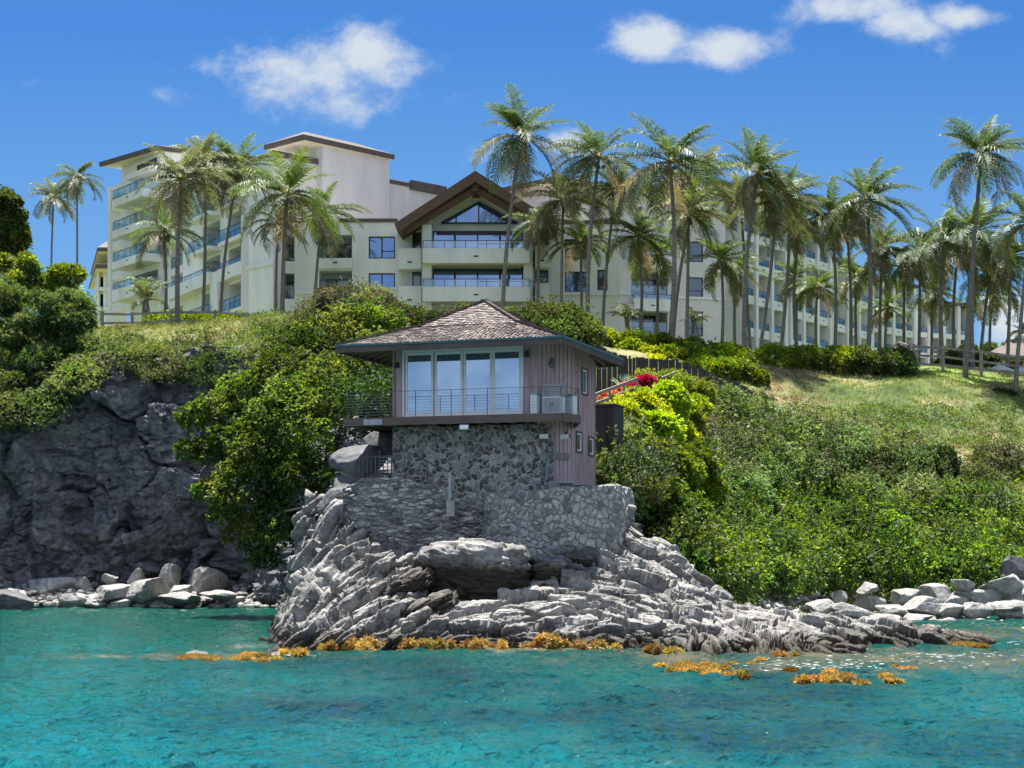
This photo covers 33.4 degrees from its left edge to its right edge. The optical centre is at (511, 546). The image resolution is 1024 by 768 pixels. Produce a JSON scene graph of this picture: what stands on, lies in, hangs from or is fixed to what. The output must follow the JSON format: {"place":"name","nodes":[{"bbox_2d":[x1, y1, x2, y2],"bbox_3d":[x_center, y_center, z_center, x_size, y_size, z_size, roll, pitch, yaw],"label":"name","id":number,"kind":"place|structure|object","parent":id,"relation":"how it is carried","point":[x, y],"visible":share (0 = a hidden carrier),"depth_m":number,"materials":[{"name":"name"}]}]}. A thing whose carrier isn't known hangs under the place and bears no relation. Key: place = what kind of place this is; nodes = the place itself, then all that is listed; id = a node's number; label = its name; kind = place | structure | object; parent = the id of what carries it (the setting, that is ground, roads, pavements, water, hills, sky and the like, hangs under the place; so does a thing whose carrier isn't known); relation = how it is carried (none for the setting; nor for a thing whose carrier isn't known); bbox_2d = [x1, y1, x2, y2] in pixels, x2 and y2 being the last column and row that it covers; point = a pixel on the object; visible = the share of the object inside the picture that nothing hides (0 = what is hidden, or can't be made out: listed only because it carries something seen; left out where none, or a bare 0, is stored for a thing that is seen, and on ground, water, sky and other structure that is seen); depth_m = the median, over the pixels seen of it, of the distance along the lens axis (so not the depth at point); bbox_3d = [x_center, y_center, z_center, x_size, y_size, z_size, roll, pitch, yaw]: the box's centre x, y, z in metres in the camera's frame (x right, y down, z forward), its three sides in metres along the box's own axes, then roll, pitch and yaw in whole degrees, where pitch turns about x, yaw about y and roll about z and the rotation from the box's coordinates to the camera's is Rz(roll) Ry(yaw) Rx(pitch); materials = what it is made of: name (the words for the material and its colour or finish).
{"place":"outdoors","nodes":[
{"label":"outdoors","id":0,"kind":"place"},
{"bbox_2d":[0,344,392,606],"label":"sea cliff","id":1,"kind":"structure","parent":0,"point":[95,483],"depth_m":87.65,"materials":[{"name":"stone"}]},
{"bbox_2d":[0,272,103,422],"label":"feathery shrub","id":2,"kind":"object","parent":1,"relation":"on","point":[65,312],"visible":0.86,"depth_m":88.82,"materials":[{"name":"green plant"}]},
{"bbox_2d":[0,581,279,608],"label":"cliff foot stones","id":3,"kind":"object","parent":1,"relation":"on","point":[50,600],"visible":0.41,"depth_m":83.49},
{"bbox_2d":[188,566,228,604],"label":"boulder","id":4,"kind":"object","parent":1,"relation":"on","point":[202,579],"visible":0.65,"depth_m":85.02,"materials":[{"name":"stone"}]},
{"bbox_2d":[268,273,397,347],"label":"olive shrub","id":5,"kind":"object","parent":1,"relation":"on","point":[320,294],"visible":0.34,"depth_m":87.15,"materials":[{"name":"green plant"}]},
{"bbox_2d":[369,297,472,330],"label":"olive shrub","id":6,"kind":"object","parent":1,"relation":"on","point":[421,314],"visible":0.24,"depth_m":85.11,"materials":[{"name":"green plant"}]},
{"bbox_2d":[0,604,1023,767],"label":"sea","id":7,"kind":"structure","parent":0,"point":[86,687],"depth_m":32.37,"materials":[{"name":"liquid"}]},
{"bbox_2d":[108,598,134,607],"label":"boulder","id":8,"kind":"object","parent":7,"relation":"in","point":[121,602],"visible":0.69,"depth_m":82.22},
{"bbox_2d":[122,577,169,603],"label":"boulder","id":9,"kind":"object","parent":8,"relation":"on","point":[143,591],"visible":0.89,"depth_m":82.28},
{"bbox_2d":[173,640,990,684],"bbox_3d":[3.889,2.970,42.471,23.752,0.412,12.924,0,0,-14],"label":"seaweed mat","id":10,"kind":"object","parent":7,"relation":"on","point":[830,675],"visible":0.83,"depth_m":41.20,"materials":[{"name":"plant"}]},
{"bbox_2d":[0,0,1023,346],"label":"sky","id":11,"kind":"structure","parent":0,"point":[847,84],"materials":[{"name":"blue"}]},
{"bbox_2d":[2,317,1023,613],"bbox_3d":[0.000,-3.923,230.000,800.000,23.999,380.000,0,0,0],"label":"hillside","id":12,"kind":"structure","parent":0,"point":[896,395],"depth_m":94.06,"materials":[{"name":"plant"}]},
{"bbox_2d":[0,184,33,257],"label":"broadleaf tree","id":13,"kind":"object","parent":12,"relation":"on","point":[16,237],"visible":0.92,"depth_m":106.98,"materials":[{"name":"green plant"}]},
{"bbox_2d":[0,249,88,304],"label":"yellow green shrub","id":14,"kind":"object","parent":12,"relation":"on","point":[23,268],"visible":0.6,"depth_m":99.19,"materials":[{"name":"green plant"}]},
{"bbox_2d":[24,176,78,265],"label":"coconut palm","id":15,"kind":"object","parent":12,"relation":"on","point":[52,193],"visible":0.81,"depth_m":164.46,"materials":[{"name":"green plant"}]},
{"bbox_2d":[46,161,105,287],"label":"coconut palm","id":16,"kind":"object","parent":12,"relation":"on","point":[73,189],"visible":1,"depth_m":159.92,"materials":[{"name":"green plant"}]},
{"bbox_2d":[89,241,127,324],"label":"hotel building","id":17,"kind":"structure","parent":12,"relation":"on","point":[99,278],"depth_m":246.00,"materials":[{"name":"beige paint"}]},
{"bbox_2d":[0,276,294,434],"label":"clifftop scrub","id":18,"kind":"object","parent":12,"relation":"on","point":[106,344],"visible":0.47,"depth_m":88.06,"materials":[{"name":"green plant"}]},
{"bbox_2d":[1,311,304,355],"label":"clifftop grass","id":19,"kind":"structure","parent":12,"relation":"on","point":[187,324],"depth_m":97.95,"materials":[{"name":"plant"}]},
{"bbox_2d":[128,198,203,322],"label":"coconut palm","id":20,"kind":"object","parent":12,"relation":"on","point":[164,226],"visible":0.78,"depth_m":112.82,"materials":[{"name":"green plant"}]},
{"bbox_2d":[133,140,234,322],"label":"coconut palm","id":21,"kind":"object","parent":12,"relation":"on","point":[185,169],"visible":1,"depth_m":103.89,"materials":[{"name":"green plant"}]},
{"bbox_2d":[165,131,251,310],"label":"coconut palm","id":22,"kind":"object","parent":12,"relation":"on","point":[207,145],"visible":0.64,"depth_m":115.89,"materials":[{"name":"green plant"}]},
{"bbox_2d":[198,132,281,311],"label":"coconut palm","id":23,"kind":"object","parent":12,"relation":"on","point":[236,177],"visible":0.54,"depth_m":117.90,"materials":[{"name":"green plant"}]},
{"bbox_2d":[248,198,304,310],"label":"coconut palm","id":24,"kind":"object","parent":12,"relation":"on","point":[270,230],"visible":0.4,"depth_m":118.90,"materials":[{"name":"green plant"}]},
{"bbox_2d":[226,146,342,311],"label":"coconut palm","id":25,"kind":"object","parent":12,"relation":"on","point":[289,181],"visible":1,"depth_m":109.78,"materials":[{"name":"green plant"}]},
{"bbox_2d":[171,288,409,572],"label":"overhanging tree","id":26,"kind":"object","parent":12,"relation":"on","point":[267,415],"visible":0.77,"depth_m":71.49,"materials":[{"name":"green plant"}]},
{"bbox_2d":[283,181,371,290],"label":"coconut palm","id":27,"kind":"object","parent":12,"relation":"on","point":[322,240],"visible":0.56,"depth_m":117.73,"materials":[{"name":"green plant"}]},
{"bbox_2d":[332,477,483,549],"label":"retaining wall","id":28,"kind":"structure","parent":12,"relation":"on","point":[402,511],"depth_m":57.20,"materials":[{"name":"stone"}]},
{"bbox_2d":[332,474,360,487],"bbox_3d":[-5.948,-1.860,59.622,1.059,1.308,1.088,0,0,-41],"label":"boulder","id":29,"kind":"object","parent":28,"relation":"on","point":[342,481],"visible":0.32,"depth_m":59.50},
{"bbox_2d":[329,445,387,477],"bbox_3d":[-5.418,-2.986,60.228,1.802,1.201,1.229,0,0,-43],"label":"boulder","id":30,"kind":"object","parent":29,"relation":"on","point":[344,459],"visible":0.88,"depth_m":59.80,"materials":[{"name":"stone"}]},
{"bbox_2d":[308,323,549,491],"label":"hill brush","id":31,"kind":"object","parent":12,"relation":"on","point":[368,379],"visible":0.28,"depth_m":66.57,"materials":[{"name":"green plant"}]},
{"bbox_2d":[334,299,623,513],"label":"cliff house","id":32,"kind":"structure","parent":12,"relation":"on","point":[468,380],"depth_m":58.03,"materials":[{"name":"stone"}]},
{"bbox_2d":[405,352,433,416],"bbox_3d":[-3.188,-5.535,58.711,1.039,2.250,0.060,0,0,19],"label":"sliding door","id":33,"kind":"structure","parent":32,"relation":"in","point":[419,366],"depth_m":58.69,"materials":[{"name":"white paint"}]},
{"bbox_2d":[434,351,462,415],"bbox_3d":[-2.157,-5.535,58.408,1.039,2.250,0.060,0,0,19],"label":"sliding door","id":34,"kind":"structure","parent":32,"relation":"in","point":[448,366],"depth_m":58.40,"materials":[{"name":"white paint"}]},
{"bbox_2d":[463,350,491,414],"bbox_3d":[-1.151,-5.535,58.066,1.039,2.250,0.060,0,0,19],"label":"sliding door","id":35,"kind":"structure","parent":32,"relation":"in","point":[477,364],"depth_m":58.06,"materials":[{"name":"white paint"}]},
{"bbox_2d":[492,348,520,413],"bbox_3d":[-0.161,-5.535,57.677,1.039,2.250,0.060,0,0,19],"label":"sliding door","id":36,"kind":"structure","parent":32,"relation":"in","point":[506,363],"depth_m":57.68,"materials":[{"name":"white paint"}]},
{"bbox_2d":[469,82,573,306],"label":"coconut palm","id":37,"kind":"object","parent":12,"relation":"on","point":[518,153],"visible":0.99,"depth_m":113.81,"materials":[{"name":"green plant"}]},
{"bbox_2d":[99,132,966,365],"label":"hotel","id":38,"kind":"structure","parent":12,"relation":"on","point":[428,245],"depth_m":138.72,"materials":[{"name":"beige paint"}]},
{"bbox_2d":[433,267,522,286],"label":"window","id":39,"kind":"structure","parent":38,"relation":"in","point":[473,278],"depth_m":123.55,"materials":[{"name":"blue glass"}]},
{"bbox_2d":[433,231,522,247],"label":"window","id":40,"kind":"structure","parent":38,"relation":"in","point":[436,244],"depth_m":123.55,"materials":[{"name":"blue glass"}]},
{"bbox_2d":[441,202,517,223],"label":"gable window","id":41,"kind":"structure","parent":38,"relation":"in","point":[478,213],"depth_m":123.12,"materials":[{"name":"blue glass"}]},
{"bbox_2d":[502,208,574,302],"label":"coconut palm","id":42,"kind":"object","parent":12,"relation":"on","point":[531,233],"visible":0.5,"depth_m":118.91,"materials":[{"name":"green plant"}]},
{"bbox_2d":[503,294,607,346],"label":"domed shrub","id":43,"kind":"object","parent":12,"relation":"on","point":[578,327],"visible":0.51,"depth_m":82.85,"materials":[{"name":"green plant"}]},
{"bbox_2d":[481,484,634,556],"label":"retaining wall","id":44,"kind":"structure","parent":12,"relation":"on","point":[535,522],"depth_m":56.23,"materials":[{"name":"stone"}]},
{"bbox_2d":[513,170,614,320],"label":"coconut palm","id":45,"kind":"object","parent":12,"relation":"on","point":[550,206],"visible":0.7,"depth_m":115.63,"materials":[{"name":"green plant"}]},
{"bbox_2d":[543,219,617,307],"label":"coconut palm","id":46,"kind":"object","parent":12,"relation":"on","point":[581,246],"visible":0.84,"depth_m":118.63,"materials":[{"name":"green plant"}]},
{"bbox_2d":[541,121,649,311],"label":"coconut palm","id":47,"kind":"object","parent":12,"relation":"on","point":[595,146],"visible":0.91,"depth_m":111.81,"materials":[{"name":"green plant"}]},
{"bbox_2d":[595,403,625,456],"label":"dark shed","id":48,"kind":"structure","parent":12,"relation":"on","point":[610,415],"depth_m":64.50,"materials":[{"name":"wood"}]},
{"bbox_2d":[575,161,654,326],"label":"coconut palm","id":49,"kind":"object","parent":12,"relation":"on","point":[610,191],"visible":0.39,"depth_m":115.76,"materials":[{"name":"green plant"}]},
{"bbox_2d":[593,345,666,399],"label":"board fence","id":50,"kind":"object","parent":12,"relation":"on","point":[603,377],"visible":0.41,"depth_m":82.71,"materials":[{"name":"wood"}]},
{"bbox_2d":[593,206,680,330],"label":"coconut palm","id":51,"kind":"object","parent":12,"relation":"on","point":[637,250],"visible":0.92,"depth_m":116.49,"materials":[{"name":"green plant"}]},
{"bbox_2d":[603,326,674,362],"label":"hedge","id":52,"kind":"object","parent":12,"relation":"on","point":[637,340],"visible":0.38,"depth_m":96.69,"materials":[{"name":"green plant"}]},
{"bbox_2d":[601,377,714,448],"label":"coastal shrub","id":53,"kind":"object","parent":12,"relation":"on","point":[683,412],"visible":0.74,"depth_m":70.06,"materials":[{"name":"green plant"}]},
{"bbox_2d":[631,239,685,333],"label":"coconut palm","id":54,"kind":"object","parent":12,"relation":"on","point":[660,272],"visible":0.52,"depth_m":119.84,"materials":[{"name":"green plant"}]},
{"bbox_2d":[601,113,734,336],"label":"coconut palm","id":55,"kind":"object","parent":12,"relation":"on","point":[669,148],"visible":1,"depth_m":99.89,"materials":[{"name":"green plant"}]},
{"bbox_2d":[629,366,717,405],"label":"coastal shrub","id":56,"kind":"object","parent":12,"relation":"on","point":[703,386],"visible":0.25,"depth_m":81.99,"materials":[{"name":"green plant"}]},
{"bbox_2d":[626,434,729,509],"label":"coastal shrub","id":57,"kind":"object","parent":12,"relation":"on","point":[702,469],"visible":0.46,"depth_m":69.15,"materials":[{"name":"green plant"}]},
{"bbox_2d":[635,484,731,578],"bbox_3d":[6.578,-0.391,65.778,5.276,4.140,3.063,0,0,-36],"label":"coastal shrub","id":58,"kind":"object","parent":12,"relation":"on","point":[696,497],"visible":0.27,"depth_m":64.90,"materials":[{"name":"green plant"}]},
{"bbox_2d":[643,176,732,337],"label":"coconut palm","id":59,"kind":"object","parent":12,"relation":"on","point":[702,221],"visible":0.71,"depth_m":105.90,"materials":[{"name":"green plant"}]},
{"bbox_2d":[658,144,743,337],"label":"coconut palm","id":60,"kind":"object","parent":12,"relation":"on","point":[710,154],"visible":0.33,"depth_m":111.64,"materials":[{"name":"green plant"}]},
{"bbox_2d":[656,335,759,381],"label":"hedge","id":61,"kind":"object","parent":12,"relation":"on","point":[694,350],"visible":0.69,"depth_m":95.73,"materials":[{"name":"green plant"}]},
{"bbox_2d":[666,357,777,400],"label":"board fence","id":62,"kind":"object","parent":12,"relation":"on","point":[692,370],"visible":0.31,"depth_m":88.03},
{"bbox_2d":[595,373,978,519],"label":"slope thicket","id":63,"kind":"object","parent":12,"relation":"on","point":[781,468],"visible":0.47,"depth_m":82.29,"materials":[{"name":"green plant"}]},
{"bbox_2d":[601,468,1023,603],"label":"shoreline thicket","id":64,"kind":"object","parent":12,"relation":"on","point":[747,571],"visible":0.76,"depth_m":76.59,"materials":[{"name":"green plant"}]},
{"bbox_2d":[604,452,1023,570],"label":"shoreline shoots","id":65,"kind":"object","parent":12,"relation":"on","point":[797,528],"visible":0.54,"depth_m":77.46,"materials":[{"name":"green plant"}]},
{"bbox_2d":[729,359,1023,489],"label":"green grass","id":66,"kind":"structure","parent":12,"relation":"on","point":[926,376],"depth_m":95.44,"materials":[{"name":"plant"}]},
{"bbox_2d":[758,360,1023,528],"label":"dry grass","id":67,"kind":"structure","parent":12,"relation":"on","point":[814,375],"depth_m":95.33,"materials":[{"name":"plant"}]},
{"bbox_2d":[782,398,1023,516],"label":"vine ground cover","id":68,"kind":"object","parent":12,"relation":"on","point":[952,440],"visible":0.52,"depth_m":90.91,"materials":[{"name":"green plant"}]},
{"bbox_2d":[887,441,962,482],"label":"coastal shrub","id":69,"kind":"object","parent":12,"relation":"on","point":[939,454],"visible":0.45,"depth_m":86.24,"materials":[{"name":"green plant"}]},
{"bbox_2d":[949,434,1023,487],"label":"coastal shrub","id":70,"kind":"object","parent":12,"relation":"on","point":[1018,455],"visible":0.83,"depth_m":87.32,"materials":[{"name":"green plant"}]},
{"bbox_2d":[981,189,1023,393],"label":"coconut palm","id":71,"kind":"object","parent":12,"relation":"on","point":[1015,229],"visible":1,"depth_m":96.92,"materials":[{"name":"green plant"}]},
{"bbox_2d":[257,489,999,654],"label":"rocky headland","id":72,"kind":"structure","parent":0,"point":[634,589],"depth_m":52.24,"materials":[{"name":"stone"}]},
{"bbox_2d":[379,566,435,596],"bbox_3d":[-3.347,1.317,53.593,2.081,0.879,2.267,-29,0,0],"label":"boulder","id":73,"kind":"object","parent":72,"relation":"on","point":[416,579],"visible":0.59,"depth_m":52.78,"materials":[{"name":"stone"}]},
{"bbox_2d":[400,589,458,617],"bbox_3d":[-2.644,1.949,52.160,2.206,0.865,1.864,-24,0,0],"label":"boulder","id":74,"kind":"object","parent":72,"relation":"on","point":[442,601],"visible":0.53,"depth_m":51.44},
{"bbox_2d":[413,537,532,600],"bbox_3d":[-1.212,1.005,55.145,3.964,2.559,3.792,2,0,0],"label":"boulder","id":75,"kind":"object","parent":72,"relation":"on","point":[471,569],"visible":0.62,"depth_m":53.62,"materials":[{"name":"stone"}]},
{"bbox_2d":[277,630,684,657],"bbox_3d":[-0.913,2.850,48.529,11.339,0.812,3.516,0,0,-4],"label":"seaweed fringe","id":76,"kind":"object","parent":72,"relation":"on","point":[552,641],"visible":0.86,"depth_m":49.21,"materials":[{"name":"plant"}]},
{"bbox_2d":[529,555,574,586],"bbox_3d":[1.260,0.979,55.238,1.553,1.412,2.380,1,0,0],"label":"boulder","id":77,"kind":"object","parent":72,"relation":"on","point":[543,567],"visible":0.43,"depth_m":54.23,"materials":[{"name":"stone"}]},
{"bbox_2d":[760,360,1023,385],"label":"lawn","id":78,"kind":"structure","parent":0,"point":[986,374],"depth_m":101.30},
{"bbox_2d":[684,237,760,342],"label":"coconut palm","id":79,"kind":"object","parent":78,"relation":"on","point":[731,270],"visible":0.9,"depth_m":108.92,"materials":[{"name":"green plant"}]},
{"bbox_2d":[704,170,763,350],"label":"coconut palm","id":80,"kind":"object","parent":78,"relation":"on","point":[733,177],"visible":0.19,"depth_m":113.91,"materials":[{"name":"green plant"}]},
{"bbox_2d":[702,126,821,348],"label":"coconut palm","id":81,"kind":"object","parent":78,"relation":"on","point":[759,162],"visible":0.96,"depth_m":100.73,"materials":[{"name":"green plant"}]},
{"bbox_2d":[727,171,822,346],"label":"coconut palm","id":82,"kind":"object","parent":78,"relation":"on","point":[771,228],"visible":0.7,"depth_m":103.90,"materials":[{"name":"green plant"}]},
{"bbox_2d":[765,256,821,346],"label":"coconut palm","id":83,"kind":"object","parent":78,"relation":"on","point":[798,271],"visible":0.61,"depth_m":120.65,"materials":[{"name":"green plant"}]},
{"bbox_2d":[753,163,841,346],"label":"coconut palm","id":84,"kind":"object","parent":78,"relation":"on","point":[761,210],"visible":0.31,"depth_m":108.91,"materials":[{"name":"green plant"}]},
{"bbox_2d":[766,199,838,346],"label":"coconut palm","id":85,"kind":"object","parent":78,"relation":"on","point":[797,249],"visible":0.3,"depth_m":111.91,"materials":[{"name":"green plant"}]},
{"bbox_2d":[752,341,862,374],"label":"hedge","id":86,"kind":"object","parent":78,"relation":"on","point":[825,356],"visible":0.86,"depth_m":99.44,"materials":[{"name":"green plant"}]},
{"bbox_2d":[788,264,846,344],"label":"coconut palm","id":87,"kind":"object","parent":78,"relation":"on","point":[817,286],"visible":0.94,"depth_m":117.94,"materials":[{"name":"green plant"}]},
{"bbox_2d":[793,175,882,358],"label":"coconut palm","id":88,"kind":"object","parent":78,"relation":"on","point":[829,203],"visible":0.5,"depth_m":107.42,"materials":[{"name":"green plant"}]},
{"bbox_2d":[822,196,879,346],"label":"coconut palm","id":89,"kind":"object","parent":78,"relation":"on","point":[850,299],"visible":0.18,"depth_m":112.94,"materials":[{"name":"green plant"}]},
{"bbox_2d":[828,253,888,346],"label":"coconut palm","id":90,"kind":"object","parent":78,"relation":"on","point":[856,273],"visible":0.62,"depth_m":119.50,"materials":[{"name":"green plant"}]},
{"bbox_2d":[828,156,928,347],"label":"coconut palm","id":91,"kind":"object","parent":78,"relation":"on","point":[866,205],"visible":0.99,"depth_m":103.66,"materials":[{"name":"green plant"}]},
{"bbox_2d":[840,342,920,376],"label":"hedge","id":92,"kind":"object","parent":78,"relation":"on","point":[868,357],"visible":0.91,"depth_m":99.09,"materials":[{"name":"green plant"}]},
{"bbox_2d":[847,219,918,346],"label":"coconut palm","id":93,"kind":"object","parent":78,"relation":"on","point":[882,255],"visible":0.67,"depth_m":115.55,"materials":[{"name":"green plant"}]},
{"bbox_2d":[857,290,911,346],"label":"coconut palm","id":94,"kind":"object","parent":78,"relation":"on","point":[888,311],"visible":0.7,"depth_m":121.59,"materials":[{"name":"green plant"}]},
{"bbox_2d":[860,245,947,347],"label":"coconut palm","id":95,"kind":"object","parent":78,"relation":"on","point":[900,278],"visible":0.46,"depth_m":115.92,"materials":[{"name":"green plant"}]},
{"bbox_2d":[887,227,966,365],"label":"coconut palm","id":96,"kind":"object","parent":78,"relation":"on","point":[909,253],"visible":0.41,"depth_m":113.81,"materials":[{"name":"green plant"}]},
{"bbox_2d":[905,275,962,362],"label":"coconut palm","id":97,"kind":"object","parent":78,"relation":"on","point":[929,309],"visible":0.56,"depth_m":118.78,"materials":[{"name":"green plant"}]},
{"bbox_2d":[885,208,996,363],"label":"coconut palm","id":98,"kind":"object","parent":78,"relation":"on","point":[940,280],"visible":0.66,"depth_m":107.87,"materials":[{"name":"green plant"}]},
{"bbox_2d":[911,344,1023,378],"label":"rail fence","id":99,"kind":"object","parent":78,"relation":"on","point":[942,356],"visible":0.62,"depth_m":101.37,"materials":[{"name":"grey wood"}]},
{"bbox_2d":[924,196,1023,367],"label":"coconut palm","id":100,"kind":"object","parent":78,"relation":"on","point":[984,235],"visible":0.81,"depth_m":106.44,"materials":[{"name":"green plant"}]},
{"bbox_2d":[930,115,1023,377],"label":"coconut palm","id":101,"kind":"object","parent":78,"relation":"on","point":[983,160],"visible":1,"depth_m":100.36,"materials":[{"name":"green plant"}]},
{"bbox_2d":[958,253,1022,367],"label":"coconut palm","id":102,"kind":"object","parent":78,"relation":"on","point":[990,285],"visible":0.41,"depth_m":111.77,"materials":[{"name":"green plant"}]},
{"bbox_2d":[967,232,1023,367],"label":"coconut palm","id":103,"kind":"object","parent":78,"relation":"on","point":[1001,270],"visible":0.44,"depth_m":109.82,"materials":[{"name":"green plant"}]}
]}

